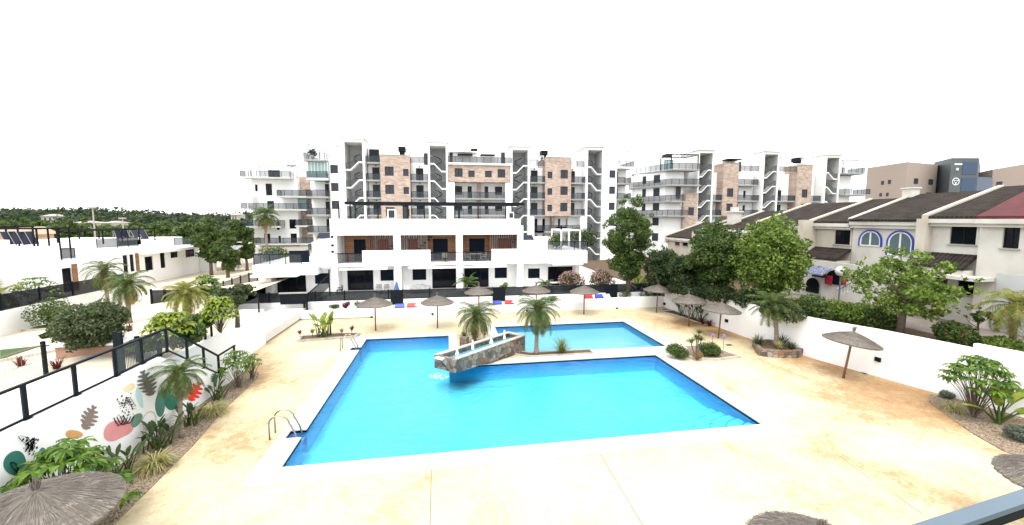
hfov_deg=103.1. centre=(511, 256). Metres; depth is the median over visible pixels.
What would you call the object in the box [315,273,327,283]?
window
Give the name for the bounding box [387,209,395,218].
roof door
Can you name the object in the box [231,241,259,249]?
parked car
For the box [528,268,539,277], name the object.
window
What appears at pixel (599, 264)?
garden
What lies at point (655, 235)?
window
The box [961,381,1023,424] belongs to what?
plant
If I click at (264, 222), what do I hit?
palm tree
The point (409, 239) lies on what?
store door
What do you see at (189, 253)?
window
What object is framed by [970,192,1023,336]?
row house
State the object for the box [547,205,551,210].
window
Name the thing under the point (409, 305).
seat pad
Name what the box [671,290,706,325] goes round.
thatched parasol
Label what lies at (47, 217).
distant house
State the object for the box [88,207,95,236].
lamp mast
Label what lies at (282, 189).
apartment wing
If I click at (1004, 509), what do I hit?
balcony handrail
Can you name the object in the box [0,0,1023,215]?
sky
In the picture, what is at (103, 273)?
palm tree
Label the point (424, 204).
roof pergola
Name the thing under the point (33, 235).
roof pergola
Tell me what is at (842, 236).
window
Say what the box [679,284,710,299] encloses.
shrub
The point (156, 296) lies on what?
path fence
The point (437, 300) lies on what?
thatched parasol
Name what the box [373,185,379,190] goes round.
door
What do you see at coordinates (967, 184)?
window
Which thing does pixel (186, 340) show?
stair railing
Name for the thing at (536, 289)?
thatched parasol
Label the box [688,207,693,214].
window
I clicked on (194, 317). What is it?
shrub
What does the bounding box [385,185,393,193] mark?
window
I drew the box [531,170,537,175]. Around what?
door
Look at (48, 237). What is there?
roof pergola
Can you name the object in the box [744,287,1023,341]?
pavement
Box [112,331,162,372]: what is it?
garden gate
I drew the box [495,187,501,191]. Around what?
window
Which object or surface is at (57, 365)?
cordyline
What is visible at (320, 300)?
patio fence
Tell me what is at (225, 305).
umbrella tree
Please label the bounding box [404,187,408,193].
window
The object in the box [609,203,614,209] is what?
window
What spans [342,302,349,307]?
shrub
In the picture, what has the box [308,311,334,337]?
banana plant
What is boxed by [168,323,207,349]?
shrub
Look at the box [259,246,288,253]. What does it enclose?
shrub
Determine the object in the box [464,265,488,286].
sliding door
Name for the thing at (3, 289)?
palm tree
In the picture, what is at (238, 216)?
distant house
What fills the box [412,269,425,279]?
window
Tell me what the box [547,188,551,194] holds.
window
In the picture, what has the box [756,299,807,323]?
shrub
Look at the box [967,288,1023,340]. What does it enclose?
palm tree
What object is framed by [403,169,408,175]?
window
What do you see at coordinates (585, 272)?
patio terrace
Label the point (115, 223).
distant house
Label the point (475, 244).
door
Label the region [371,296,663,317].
wall
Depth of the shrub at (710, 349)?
24.31 m
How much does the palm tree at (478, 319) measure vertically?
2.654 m
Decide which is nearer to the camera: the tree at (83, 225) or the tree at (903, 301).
the tree at (903, 301)
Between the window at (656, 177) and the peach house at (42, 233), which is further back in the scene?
the window at (656, 177)
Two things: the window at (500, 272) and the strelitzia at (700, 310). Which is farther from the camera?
the window at (500, 272)
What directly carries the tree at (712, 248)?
on the garden
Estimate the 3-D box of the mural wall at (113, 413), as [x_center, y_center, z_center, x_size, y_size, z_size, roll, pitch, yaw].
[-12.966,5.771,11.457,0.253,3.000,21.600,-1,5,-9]
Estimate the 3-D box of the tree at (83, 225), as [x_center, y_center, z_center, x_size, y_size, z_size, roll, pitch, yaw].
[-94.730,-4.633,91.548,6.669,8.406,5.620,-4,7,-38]
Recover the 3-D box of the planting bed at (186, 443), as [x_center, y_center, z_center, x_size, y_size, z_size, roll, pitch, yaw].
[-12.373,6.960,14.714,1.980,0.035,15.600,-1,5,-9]
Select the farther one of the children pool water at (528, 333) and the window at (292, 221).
the window at (292, 221)
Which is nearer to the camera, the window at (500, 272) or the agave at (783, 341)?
the agave at (783, 341)
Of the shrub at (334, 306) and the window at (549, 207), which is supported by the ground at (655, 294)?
the shrub at (334, 306)
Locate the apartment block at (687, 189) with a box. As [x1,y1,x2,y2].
[627,145,869,256]
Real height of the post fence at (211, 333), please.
1.180 m
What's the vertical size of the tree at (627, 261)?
9.729 m
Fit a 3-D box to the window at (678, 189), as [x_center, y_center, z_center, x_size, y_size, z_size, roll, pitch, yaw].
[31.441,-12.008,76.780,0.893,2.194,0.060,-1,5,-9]
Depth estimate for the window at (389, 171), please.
67.15 m
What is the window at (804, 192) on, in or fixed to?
in the apartment block at (687, 189)
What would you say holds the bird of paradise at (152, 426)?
on the planting bed at (186, 443)
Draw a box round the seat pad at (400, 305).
[395,303,404,307]
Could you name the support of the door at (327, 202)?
in the apartment block at (588, 192)
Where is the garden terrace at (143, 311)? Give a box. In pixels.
[0,258,287,390]
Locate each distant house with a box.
[41,214,66,222]
[73,221,102,227]
[101,221,129,226]
[231,213,244,219]
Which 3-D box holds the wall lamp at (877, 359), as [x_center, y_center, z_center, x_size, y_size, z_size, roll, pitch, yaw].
[19.224,5.427,21.369,0.117,0.220,0.260,-1,5,-9]
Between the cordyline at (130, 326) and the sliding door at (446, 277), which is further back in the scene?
the sliding door at (446, 277)
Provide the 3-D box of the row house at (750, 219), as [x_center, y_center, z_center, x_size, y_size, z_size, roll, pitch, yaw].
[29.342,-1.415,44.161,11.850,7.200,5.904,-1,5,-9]
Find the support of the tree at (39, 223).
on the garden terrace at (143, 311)
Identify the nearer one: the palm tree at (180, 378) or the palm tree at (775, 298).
the palm tree at (180, 378)
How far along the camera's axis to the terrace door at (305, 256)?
39.64 m
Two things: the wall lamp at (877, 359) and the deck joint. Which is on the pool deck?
the deck joint
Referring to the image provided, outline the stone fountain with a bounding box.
[431,330,525,378]
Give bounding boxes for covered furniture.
[412,284,430,288]
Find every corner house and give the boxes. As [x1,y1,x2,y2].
[250,219,335,292]
[518,225,587,286]
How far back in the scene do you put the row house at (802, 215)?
36.44 m
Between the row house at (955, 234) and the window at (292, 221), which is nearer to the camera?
the row house at (955, 234)
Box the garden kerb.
[0,328,54,361]
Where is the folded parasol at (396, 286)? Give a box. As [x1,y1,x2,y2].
[394,281,399,289]
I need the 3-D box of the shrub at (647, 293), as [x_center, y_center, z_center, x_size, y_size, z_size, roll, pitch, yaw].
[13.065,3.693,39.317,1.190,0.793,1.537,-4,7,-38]
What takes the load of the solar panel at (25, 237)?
attached to the roof pergola at (48, 237)
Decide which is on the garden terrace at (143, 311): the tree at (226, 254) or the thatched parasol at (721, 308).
the tree at (226, 254)
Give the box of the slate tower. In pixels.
[934,158,980,192]
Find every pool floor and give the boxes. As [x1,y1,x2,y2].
[301,349,707,464]
[498,328,653,351]
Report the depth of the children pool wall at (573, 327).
32.13 m
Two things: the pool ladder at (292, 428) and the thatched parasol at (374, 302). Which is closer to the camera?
the pool ladder at (292, 428)
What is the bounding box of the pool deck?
[115,307,1023,524]
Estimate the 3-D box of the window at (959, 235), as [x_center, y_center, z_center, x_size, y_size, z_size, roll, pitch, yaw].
[27.096,-1.269,24.338,0.060,1.101,1.250,-1,5,-9]
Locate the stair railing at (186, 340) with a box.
[167,328,235,373]
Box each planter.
[49,336,139,359]
[297,332,360,341]
[469,339,594,356]
[661,310,706,324]
[683,345,740,360]
[752,339,802,357]
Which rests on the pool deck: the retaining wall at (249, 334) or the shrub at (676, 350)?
the retaining wall at (249, 334)
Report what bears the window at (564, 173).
in the apartment block at (588, 192)
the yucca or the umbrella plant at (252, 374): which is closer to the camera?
the umbrella plant at (252, 374)
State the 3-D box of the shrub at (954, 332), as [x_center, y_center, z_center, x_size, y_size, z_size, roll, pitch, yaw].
[22.152,3.885,20.322,1.600,1.322,1.868,-1,5,-9]
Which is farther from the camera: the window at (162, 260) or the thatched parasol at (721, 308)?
the window at (162, 260)
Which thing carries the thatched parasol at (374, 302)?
on the pool deck
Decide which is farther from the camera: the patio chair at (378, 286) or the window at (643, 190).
the window at (643, 190)
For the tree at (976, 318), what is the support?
on the garden
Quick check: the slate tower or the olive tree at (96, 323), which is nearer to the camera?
the olive tree at (96, 323)
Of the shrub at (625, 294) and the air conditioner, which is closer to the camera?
the shrub at (625, 294)
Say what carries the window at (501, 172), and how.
in the apartment block at (588, 192)
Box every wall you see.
[0,357,244,493]
[166,308,370,371]
[284,336,755,466]
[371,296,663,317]
[495,322,661,346]
[664,293,1023,417]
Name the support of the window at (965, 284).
in the row house at (955, 234)
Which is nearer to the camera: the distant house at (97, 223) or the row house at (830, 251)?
the row house at (830, 251)
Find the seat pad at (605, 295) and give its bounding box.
[602,294,610,297]
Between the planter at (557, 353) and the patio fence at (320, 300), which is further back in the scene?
the patio fence at (320, 300)
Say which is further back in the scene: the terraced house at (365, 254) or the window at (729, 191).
the window at (729, 191)
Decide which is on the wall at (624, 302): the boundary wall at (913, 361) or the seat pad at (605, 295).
the seat pad at (605, 295)
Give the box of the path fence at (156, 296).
[149,286,256,303]
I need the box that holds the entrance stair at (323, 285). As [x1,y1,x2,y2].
[303,269,329,307]
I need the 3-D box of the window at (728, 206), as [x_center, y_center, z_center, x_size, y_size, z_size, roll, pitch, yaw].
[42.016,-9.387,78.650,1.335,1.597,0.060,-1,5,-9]
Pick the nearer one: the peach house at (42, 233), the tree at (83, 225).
the peach house at (42, 233)
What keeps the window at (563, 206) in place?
in the apartment block at (588, 192)
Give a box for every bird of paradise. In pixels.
[102,437,147,480]
[138,411,187,452]
[173,400,210,426]
[204,375,235,400]
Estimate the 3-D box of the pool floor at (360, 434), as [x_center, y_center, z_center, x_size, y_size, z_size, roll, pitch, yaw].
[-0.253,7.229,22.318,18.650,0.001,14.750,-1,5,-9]
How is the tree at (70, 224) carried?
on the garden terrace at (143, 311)
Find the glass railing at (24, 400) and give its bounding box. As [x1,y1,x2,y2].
[0,328,169,431]
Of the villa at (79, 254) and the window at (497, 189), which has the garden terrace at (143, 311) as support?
the villa at (79, 254)
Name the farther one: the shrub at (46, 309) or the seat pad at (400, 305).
the seat pad at (400, 305)
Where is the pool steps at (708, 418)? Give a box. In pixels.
[678,408,752,430]
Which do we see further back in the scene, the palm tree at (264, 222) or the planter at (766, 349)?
the palm tree at (264, 222)
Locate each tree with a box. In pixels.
[0,219,10,225]
[0,281,29,293]
[5,217,36,226]
[9,277,67,298]
[29,219,56,238]
[45,298,131,352]
[46,217,77,237]
[70,217,97,237]
[77,258,129,300]
[86,224,118,236]
[101,270,156,323]
[111,221,142,236]
[131,222,153,236]
[139,311,197,350]
[145,355,212,438]
[148,220,177,236]
[160,278,209,319]
[172,217,196,237]
[188,214,225,274]
[193,274,223,305]
[198,296,239,332]
[209,219,238,236]
[209,229,239,277]
[213,283,256,327]
[226,220,254,264]
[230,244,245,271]
[239,237,255,270]
[250,203,280,250]
[453,272,479,287]
[456,301,499,340]
[515,294,560,354]
[537,278,553,285]
[601,194,655,293]
[643,244,679,295]
[665,253,703,295]
[684,218,746,292]
[728,210,815,299]
[745,290,802,345]
[839,245,984,333]
[963,307,993,335]
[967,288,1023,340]
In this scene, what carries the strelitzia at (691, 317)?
in the planter at (674, 312)
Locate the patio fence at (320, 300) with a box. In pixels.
[233,283,652,309]
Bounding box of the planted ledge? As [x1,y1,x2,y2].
[372,298,596,308]
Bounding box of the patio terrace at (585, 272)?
[257,266,630,293]
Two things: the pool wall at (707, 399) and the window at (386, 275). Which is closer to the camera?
the pool wall at (707, 399)
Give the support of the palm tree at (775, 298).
in the planter at (766, 349)
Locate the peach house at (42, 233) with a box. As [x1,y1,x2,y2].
[0,226,60,239]
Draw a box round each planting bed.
[95,371,258,524]
[929,394,1023,454]
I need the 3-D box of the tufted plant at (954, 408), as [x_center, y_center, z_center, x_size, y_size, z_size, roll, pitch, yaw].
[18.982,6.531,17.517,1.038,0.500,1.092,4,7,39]
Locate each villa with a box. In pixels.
[0,240,62,293]
[10,243,114,283]
[38,237,140,285]
[138,237,199,282]
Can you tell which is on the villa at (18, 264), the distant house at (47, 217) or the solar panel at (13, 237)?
the solar panel at (13, 237)
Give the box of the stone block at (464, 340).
[460,335,468,345]
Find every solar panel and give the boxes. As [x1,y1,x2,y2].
[0,231,22,244]
[16,231,39,245]
[113,230,129,237]
[129,229,148,240]
[316,233,329,238]
[523,235,533,240]
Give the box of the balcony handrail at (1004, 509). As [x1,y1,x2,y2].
[912,488,1023,524]
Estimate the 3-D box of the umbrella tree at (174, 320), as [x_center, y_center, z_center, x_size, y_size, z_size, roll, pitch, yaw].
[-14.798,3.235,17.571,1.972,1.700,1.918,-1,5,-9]
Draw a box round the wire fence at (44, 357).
[0,341,48,389]
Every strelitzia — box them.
[674,303,687,315]
[683,304,699,319]
[694,304,707,321]
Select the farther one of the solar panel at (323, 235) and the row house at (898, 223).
the solar panel at (323, 235)
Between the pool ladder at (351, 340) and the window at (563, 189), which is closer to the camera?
the pool ladder at (351, 340)
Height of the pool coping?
0.130 m
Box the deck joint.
[430,454,921,524]
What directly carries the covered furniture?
on the patio terrace at (585, 272)
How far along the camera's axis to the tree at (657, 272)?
36.61 m
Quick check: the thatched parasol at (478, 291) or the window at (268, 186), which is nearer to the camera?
the thatched parasol at (478, 291)
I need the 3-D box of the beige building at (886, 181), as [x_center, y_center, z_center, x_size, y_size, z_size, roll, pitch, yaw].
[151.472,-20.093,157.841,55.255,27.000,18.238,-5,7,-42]
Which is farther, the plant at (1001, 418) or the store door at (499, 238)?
the store door at (499, 238)
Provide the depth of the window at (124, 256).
46.23 m
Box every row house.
[664,222,713,255]
[692,207,743,240]
[720,210,783,277]
[756,202,856,251]
[788,198,898,300]
[835,187,994,315]
[905,185,1023,323]
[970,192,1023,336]
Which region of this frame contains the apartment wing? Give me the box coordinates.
[239,163,313,261]
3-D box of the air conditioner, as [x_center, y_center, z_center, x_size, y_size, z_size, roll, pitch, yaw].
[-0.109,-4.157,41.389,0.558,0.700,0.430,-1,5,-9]
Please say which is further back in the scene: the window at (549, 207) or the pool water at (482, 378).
the window at (549, 207)
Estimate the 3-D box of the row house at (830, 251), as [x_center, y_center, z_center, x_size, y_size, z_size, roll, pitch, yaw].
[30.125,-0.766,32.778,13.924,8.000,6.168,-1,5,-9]
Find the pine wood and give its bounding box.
[0,206,252,236]
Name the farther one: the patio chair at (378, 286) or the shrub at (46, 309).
the patio chair at (378, 286)
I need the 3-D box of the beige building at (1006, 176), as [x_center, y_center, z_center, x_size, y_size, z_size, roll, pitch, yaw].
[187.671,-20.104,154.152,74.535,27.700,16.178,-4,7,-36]
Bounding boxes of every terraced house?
[333,219,401,290]
[396,219,459,289]
[459,219,520,287]
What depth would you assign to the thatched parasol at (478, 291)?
34.25 m
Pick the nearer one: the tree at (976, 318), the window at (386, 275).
the tree at (976, 318)
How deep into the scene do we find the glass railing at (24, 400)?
12.18 m
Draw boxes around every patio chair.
[375,284,381,289]
[384,284,389,289]
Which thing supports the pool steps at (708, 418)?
on the pool floor at (360, 434)
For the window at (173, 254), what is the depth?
54.34 m
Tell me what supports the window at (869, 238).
in the row house at (898, 223)
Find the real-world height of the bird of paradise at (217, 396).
1.025 m
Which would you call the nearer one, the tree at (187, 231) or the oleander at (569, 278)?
the oleander at (569, 278)
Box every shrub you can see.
[20,297,77,327]
[38,332,57,338]
[125,335,168,352]
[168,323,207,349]
[186,312,214,327]
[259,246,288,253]
[329,304,338,308]
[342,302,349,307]
[547,234,563,240]
[567,227,598,246]
[618,290,631,296]
[640,291,653,296]
[665,342,689,358]
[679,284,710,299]
[693,351,702,359]
[698,341,721,355]
[704,285,734,303]
[730,289,761,308]
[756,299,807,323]
[791,293,840,320]
[822,298,869,324]
[853,304,897,331]
[930,320,982,346]
[938,390,955,398]
[978,335,1023,351]
[1001,425,1023,443]
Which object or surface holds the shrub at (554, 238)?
on the corner house at (542, 258)
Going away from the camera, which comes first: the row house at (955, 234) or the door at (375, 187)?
the row house at (955, 234)
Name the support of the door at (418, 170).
in the apartment block at (588, 192)
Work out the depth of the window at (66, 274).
39.05 m
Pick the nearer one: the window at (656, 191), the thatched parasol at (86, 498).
the thatched parasol at (86, 498)
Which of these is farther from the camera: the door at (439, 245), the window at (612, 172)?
the window at (612, 172)
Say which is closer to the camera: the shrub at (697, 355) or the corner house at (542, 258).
the shrub at (697, 355)
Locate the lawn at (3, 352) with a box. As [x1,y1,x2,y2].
[0,325,52,358]
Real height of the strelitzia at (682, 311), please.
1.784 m
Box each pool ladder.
[268,409,305,441]
[340,334,359,353]
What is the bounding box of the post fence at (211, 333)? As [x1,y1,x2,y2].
[204,295,259,339]
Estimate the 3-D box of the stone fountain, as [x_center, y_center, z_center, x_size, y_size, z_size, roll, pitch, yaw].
[-1.782,5.461,23.554,1.502,1.525,6.508,5,7,41]
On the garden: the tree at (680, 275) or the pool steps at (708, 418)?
the tree at (680, 275)
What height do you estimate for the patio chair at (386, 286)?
0.880 m
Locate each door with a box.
[277,275,305,292]
[289,250,309,261]
[326,201,329,214]
[347,267,373,289]
[354,239,365,252]
[372,167,379,179]
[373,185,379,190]
[378,239,387,249]
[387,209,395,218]
[403,205,407,218]
[409,239,416,249]
[416,168,422,173]
[416,185,423,197]
[432,265,455,287]
[433,239,447,251]
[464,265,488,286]
[469,238,484,251]
[499,238,510,248]
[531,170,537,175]
[531,187,536,191]
[531,203,536,208]
[548,266,571,284]
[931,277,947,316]
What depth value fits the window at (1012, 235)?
22.04 m
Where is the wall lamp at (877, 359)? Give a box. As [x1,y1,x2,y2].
[874,357,880,361]
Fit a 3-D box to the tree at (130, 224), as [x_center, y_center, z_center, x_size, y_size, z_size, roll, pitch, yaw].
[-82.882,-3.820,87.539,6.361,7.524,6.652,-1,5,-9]
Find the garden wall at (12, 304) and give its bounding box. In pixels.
[0,274,124,336]
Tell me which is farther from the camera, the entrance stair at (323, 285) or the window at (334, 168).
the window at (334, 168)
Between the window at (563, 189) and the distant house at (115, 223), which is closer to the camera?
the window at (563, 189)
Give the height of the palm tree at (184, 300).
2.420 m
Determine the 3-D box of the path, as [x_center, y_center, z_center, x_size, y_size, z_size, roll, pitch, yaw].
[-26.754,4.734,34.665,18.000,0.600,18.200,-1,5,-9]
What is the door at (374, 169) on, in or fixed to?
in the apartment block at (588, 192)
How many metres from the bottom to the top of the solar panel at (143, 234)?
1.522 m
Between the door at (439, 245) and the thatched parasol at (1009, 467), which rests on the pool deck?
the thatched parasol at (1009, 467)
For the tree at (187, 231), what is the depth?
70.99 m
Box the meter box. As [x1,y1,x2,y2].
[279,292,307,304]
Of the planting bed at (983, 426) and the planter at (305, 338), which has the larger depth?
the planter at (305, 338)
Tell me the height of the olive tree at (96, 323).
2.421 m
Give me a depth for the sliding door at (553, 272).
43.68 m
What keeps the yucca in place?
on the planter at (557, 353)
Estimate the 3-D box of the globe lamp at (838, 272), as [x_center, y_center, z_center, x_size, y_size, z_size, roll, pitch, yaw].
[23.348,2.184,28.956,0.682,2.927,0.682,-1,5,-9]
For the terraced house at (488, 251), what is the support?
on the patio terrace at (585, 272)
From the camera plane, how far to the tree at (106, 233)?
90.02 m
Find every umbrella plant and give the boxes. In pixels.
[0,436,143,524]
[216,350,255,387]
[242,354,261,379]
[936,355,1023,417]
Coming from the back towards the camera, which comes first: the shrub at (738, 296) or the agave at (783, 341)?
the shrub at (738, 296)
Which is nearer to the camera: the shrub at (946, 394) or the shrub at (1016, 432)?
the shrub at (1016, 432)
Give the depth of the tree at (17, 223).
88.53 m
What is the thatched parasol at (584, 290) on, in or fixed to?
on the pool deck
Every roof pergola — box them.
[0,226,35,246]
[0,227,71,259]
[55,228,155,243]
[338,202,523,218]
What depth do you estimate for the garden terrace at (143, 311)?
23.15 m
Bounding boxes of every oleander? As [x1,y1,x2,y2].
[558,270,584,284]
[589,268,615,284]
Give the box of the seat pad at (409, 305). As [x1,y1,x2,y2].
[407,303,416,307]
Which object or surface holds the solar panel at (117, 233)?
on the villa at (125, 249)
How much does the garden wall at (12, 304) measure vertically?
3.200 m
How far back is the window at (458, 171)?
68.93 m
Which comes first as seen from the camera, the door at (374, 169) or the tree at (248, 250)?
the tree at (248, 250)
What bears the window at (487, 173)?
in the apartment block at (588, 192)
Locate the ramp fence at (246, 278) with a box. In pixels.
[212,273,258,286]
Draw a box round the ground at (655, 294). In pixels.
[267,276,660,341]
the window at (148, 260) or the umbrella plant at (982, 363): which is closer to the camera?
the umbrella plant at (982, 363)
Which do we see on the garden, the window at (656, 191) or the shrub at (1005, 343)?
the shrub at (1005, 343)
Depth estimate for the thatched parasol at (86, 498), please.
8.72 m
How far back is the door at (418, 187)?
70.03 m
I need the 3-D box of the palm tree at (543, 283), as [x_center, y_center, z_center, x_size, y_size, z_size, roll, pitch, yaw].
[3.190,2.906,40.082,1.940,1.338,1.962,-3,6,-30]
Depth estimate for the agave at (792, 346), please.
24.86 m
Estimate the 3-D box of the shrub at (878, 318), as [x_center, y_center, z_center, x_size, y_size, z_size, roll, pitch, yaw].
[20.728,3.514,23.053,2.050,1.554,1.909,2,6,20]
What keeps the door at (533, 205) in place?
in the apartment block at (588, 192)
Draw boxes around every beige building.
[865,162,937,199]
[976,164,1023,190]
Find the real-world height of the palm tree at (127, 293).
3.252 m
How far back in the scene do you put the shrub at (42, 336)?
22.97 m
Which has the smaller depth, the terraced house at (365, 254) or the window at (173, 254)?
the terraced house at (365, 254)
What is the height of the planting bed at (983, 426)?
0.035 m
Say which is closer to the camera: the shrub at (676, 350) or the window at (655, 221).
the shrub at (676, 350)
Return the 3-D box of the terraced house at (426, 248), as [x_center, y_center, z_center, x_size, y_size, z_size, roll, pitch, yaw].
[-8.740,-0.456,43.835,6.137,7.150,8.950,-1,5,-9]
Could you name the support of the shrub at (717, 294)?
on the garden
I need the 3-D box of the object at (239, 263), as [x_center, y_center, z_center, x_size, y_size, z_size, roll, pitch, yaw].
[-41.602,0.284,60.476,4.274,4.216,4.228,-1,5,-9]
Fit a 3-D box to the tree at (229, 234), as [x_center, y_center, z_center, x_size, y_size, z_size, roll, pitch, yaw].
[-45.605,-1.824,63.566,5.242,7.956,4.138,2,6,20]
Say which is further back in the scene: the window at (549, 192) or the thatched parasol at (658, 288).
the window at (549, 192)
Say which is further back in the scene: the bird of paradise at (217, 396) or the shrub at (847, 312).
the shrub at (847, 312)
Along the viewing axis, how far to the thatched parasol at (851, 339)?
20.55 m
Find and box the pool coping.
[239,319,799,487]
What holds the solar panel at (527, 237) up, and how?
on the corner house at (542, 258)
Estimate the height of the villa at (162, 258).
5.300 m
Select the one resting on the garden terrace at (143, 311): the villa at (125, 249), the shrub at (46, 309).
the villa at (125, 249)
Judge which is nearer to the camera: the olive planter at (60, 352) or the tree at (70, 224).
the olive planter at (60, 352)
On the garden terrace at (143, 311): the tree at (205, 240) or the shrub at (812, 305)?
the tree at (205, 240)
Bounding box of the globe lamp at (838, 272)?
[835,267,843,299]
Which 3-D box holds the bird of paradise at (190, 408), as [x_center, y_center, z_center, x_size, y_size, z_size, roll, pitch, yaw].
[-12.844,6.309,16.283,1.202,1.013,1.194,-3,6,-29]
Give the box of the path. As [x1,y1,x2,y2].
[139,294,305,341]
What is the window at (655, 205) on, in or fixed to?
in the apartment block at (687, 189)
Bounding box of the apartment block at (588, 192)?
[303,132,633,260]
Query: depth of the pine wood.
254.32 m
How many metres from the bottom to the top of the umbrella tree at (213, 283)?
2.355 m
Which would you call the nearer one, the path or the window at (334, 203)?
the path
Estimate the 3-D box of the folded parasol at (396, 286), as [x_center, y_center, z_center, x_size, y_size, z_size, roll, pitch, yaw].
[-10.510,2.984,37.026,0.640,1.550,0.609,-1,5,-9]
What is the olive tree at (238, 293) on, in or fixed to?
on the garden terrace at (143, 311)
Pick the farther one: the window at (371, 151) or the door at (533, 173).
the door at (533, 173)
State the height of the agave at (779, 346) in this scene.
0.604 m
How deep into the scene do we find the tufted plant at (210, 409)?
17.15 m
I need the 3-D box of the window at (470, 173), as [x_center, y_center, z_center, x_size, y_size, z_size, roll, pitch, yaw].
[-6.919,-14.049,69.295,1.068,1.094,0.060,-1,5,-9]
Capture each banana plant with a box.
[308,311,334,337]
[631,273,645,283]
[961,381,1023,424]
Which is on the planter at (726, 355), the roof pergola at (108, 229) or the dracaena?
the dracaena
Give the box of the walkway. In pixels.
[0,368,126,428]
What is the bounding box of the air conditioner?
[508,212,513,218]
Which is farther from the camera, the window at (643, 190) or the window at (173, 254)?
the window at (643, 190)
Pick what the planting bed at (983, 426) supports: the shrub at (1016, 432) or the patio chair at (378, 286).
the shrub at (1016, 432)
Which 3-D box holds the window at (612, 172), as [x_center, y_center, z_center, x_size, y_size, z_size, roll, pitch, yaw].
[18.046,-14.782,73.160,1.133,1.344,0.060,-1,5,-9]
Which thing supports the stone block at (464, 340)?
on the pool deck
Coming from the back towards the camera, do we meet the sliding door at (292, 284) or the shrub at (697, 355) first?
the sliding door at (292, 284)
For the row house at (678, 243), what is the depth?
54.59 m
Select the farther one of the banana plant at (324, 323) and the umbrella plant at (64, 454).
the banana plant at (324, 323)
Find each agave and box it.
[748,334,766,344]
[771,339,786,348]
[778,336,790,345]
[785,341,798,348]
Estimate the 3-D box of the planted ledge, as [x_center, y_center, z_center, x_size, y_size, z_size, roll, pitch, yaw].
[0.971,4.546,37.347,26.400,0.680,1.700,-1,5,-9]
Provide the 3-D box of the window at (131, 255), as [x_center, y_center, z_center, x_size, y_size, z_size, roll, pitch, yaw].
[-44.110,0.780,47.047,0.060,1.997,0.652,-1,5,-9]
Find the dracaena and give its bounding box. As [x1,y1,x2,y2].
[686,328,707,352]
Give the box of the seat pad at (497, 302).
[493,300,501,304]
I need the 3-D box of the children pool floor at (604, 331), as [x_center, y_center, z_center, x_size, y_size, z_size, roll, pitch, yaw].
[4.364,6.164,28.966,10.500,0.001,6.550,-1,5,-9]
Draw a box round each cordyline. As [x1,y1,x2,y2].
[11,356,31,366]
[38,357,66,369]
[125,322,134,330]
[696,315,706,323]
[703,319,715,325]
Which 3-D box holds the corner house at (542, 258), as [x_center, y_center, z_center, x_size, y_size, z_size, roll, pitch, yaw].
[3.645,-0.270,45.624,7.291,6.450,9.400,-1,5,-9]
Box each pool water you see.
[287,337,756,463]
[496,322,657,351]
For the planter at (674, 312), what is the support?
on the pool deck
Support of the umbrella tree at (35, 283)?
on the garden terrace at (143, 311)
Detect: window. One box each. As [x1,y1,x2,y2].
[62,268,70,283]
[122,255,127,271]
[129,254,133,271]
[145,256,152,269]
[160,253,164,267]
[170,251,176,257]
[185,249,193,256]
[266,184,271,194]
[289,219,295,228]
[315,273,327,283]
[330,165,337,172]
[331,183,338,190]
[332,201,338,208]
[369,149,378,155]
[380,269,393,280]
[385,167,393,175]
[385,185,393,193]
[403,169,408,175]
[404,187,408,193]
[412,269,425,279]
[455,168,462,176]
[455,186,461,191]
[468,171,474,176]
[485,171,491,176]
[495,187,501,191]
[495,267,506,277]
[498,169,504,177]
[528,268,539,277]
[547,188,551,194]
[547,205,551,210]
[560,186,567,194]
[560,203,566,210]
[561,170,567,178]
[609,170,614,177]
[609,186,614,193]
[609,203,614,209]
[642,189,645,196]
[652,218,658,224]
[652,233,657,240]
[653,188,659,195]
[653,203,658,209]
[654,175,659,179]
[676,187,680,194]
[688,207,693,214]
[726,204,731,210]
[727,188,732,196]
[801,189,806,197]
[835,230,850,244]
[860,231,879,246]
[887,232,911,256]
[950,227,976,244]
[959,280,973,295]
[960,178,975,190]
[962,162,977,173]
[1003,227,1020,248]
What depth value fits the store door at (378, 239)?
40.05 m
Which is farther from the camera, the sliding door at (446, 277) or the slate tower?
the slate tower
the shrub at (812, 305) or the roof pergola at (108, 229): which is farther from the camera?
the roof pergola at (108, 229)
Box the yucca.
[552,336,571,352]
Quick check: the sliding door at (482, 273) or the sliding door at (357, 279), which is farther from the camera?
the sliding door at (482, 273)
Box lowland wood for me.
[101,224,253,242]
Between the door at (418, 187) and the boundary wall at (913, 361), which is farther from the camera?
the door at (418, 187)
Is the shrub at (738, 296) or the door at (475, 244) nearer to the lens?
the shrub at (738, 296)
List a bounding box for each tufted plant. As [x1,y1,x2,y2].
[127,446,182,482]
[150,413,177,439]
[193,400,231,419]
[935,400,969,415]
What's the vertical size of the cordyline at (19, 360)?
0.495 m
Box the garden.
[580,257,972,346]
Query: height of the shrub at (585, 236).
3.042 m
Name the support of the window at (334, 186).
in the apartment block at (588, 192)
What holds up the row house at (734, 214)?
on the garden
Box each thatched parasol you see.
[0,471,126,524]
[357,294,391,330]
[421,292,453,327]
[464,283,492,306]
[522,282,549,299]
[570,283,598,313]
[643,281,671,312]
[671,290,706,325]
[701,299,741,337]
[744,510,831,524]
[822,327,883,378]
[991,453,1023,487]
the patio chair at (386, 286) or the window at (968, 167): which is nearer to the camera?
the patio chair at (386, 286)
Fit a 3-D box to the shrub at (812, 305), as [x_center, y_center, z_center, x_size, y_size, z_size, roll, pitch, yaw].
[18.640,3.173,25.021,2.427,1.872,2.978,-1,5,-9]

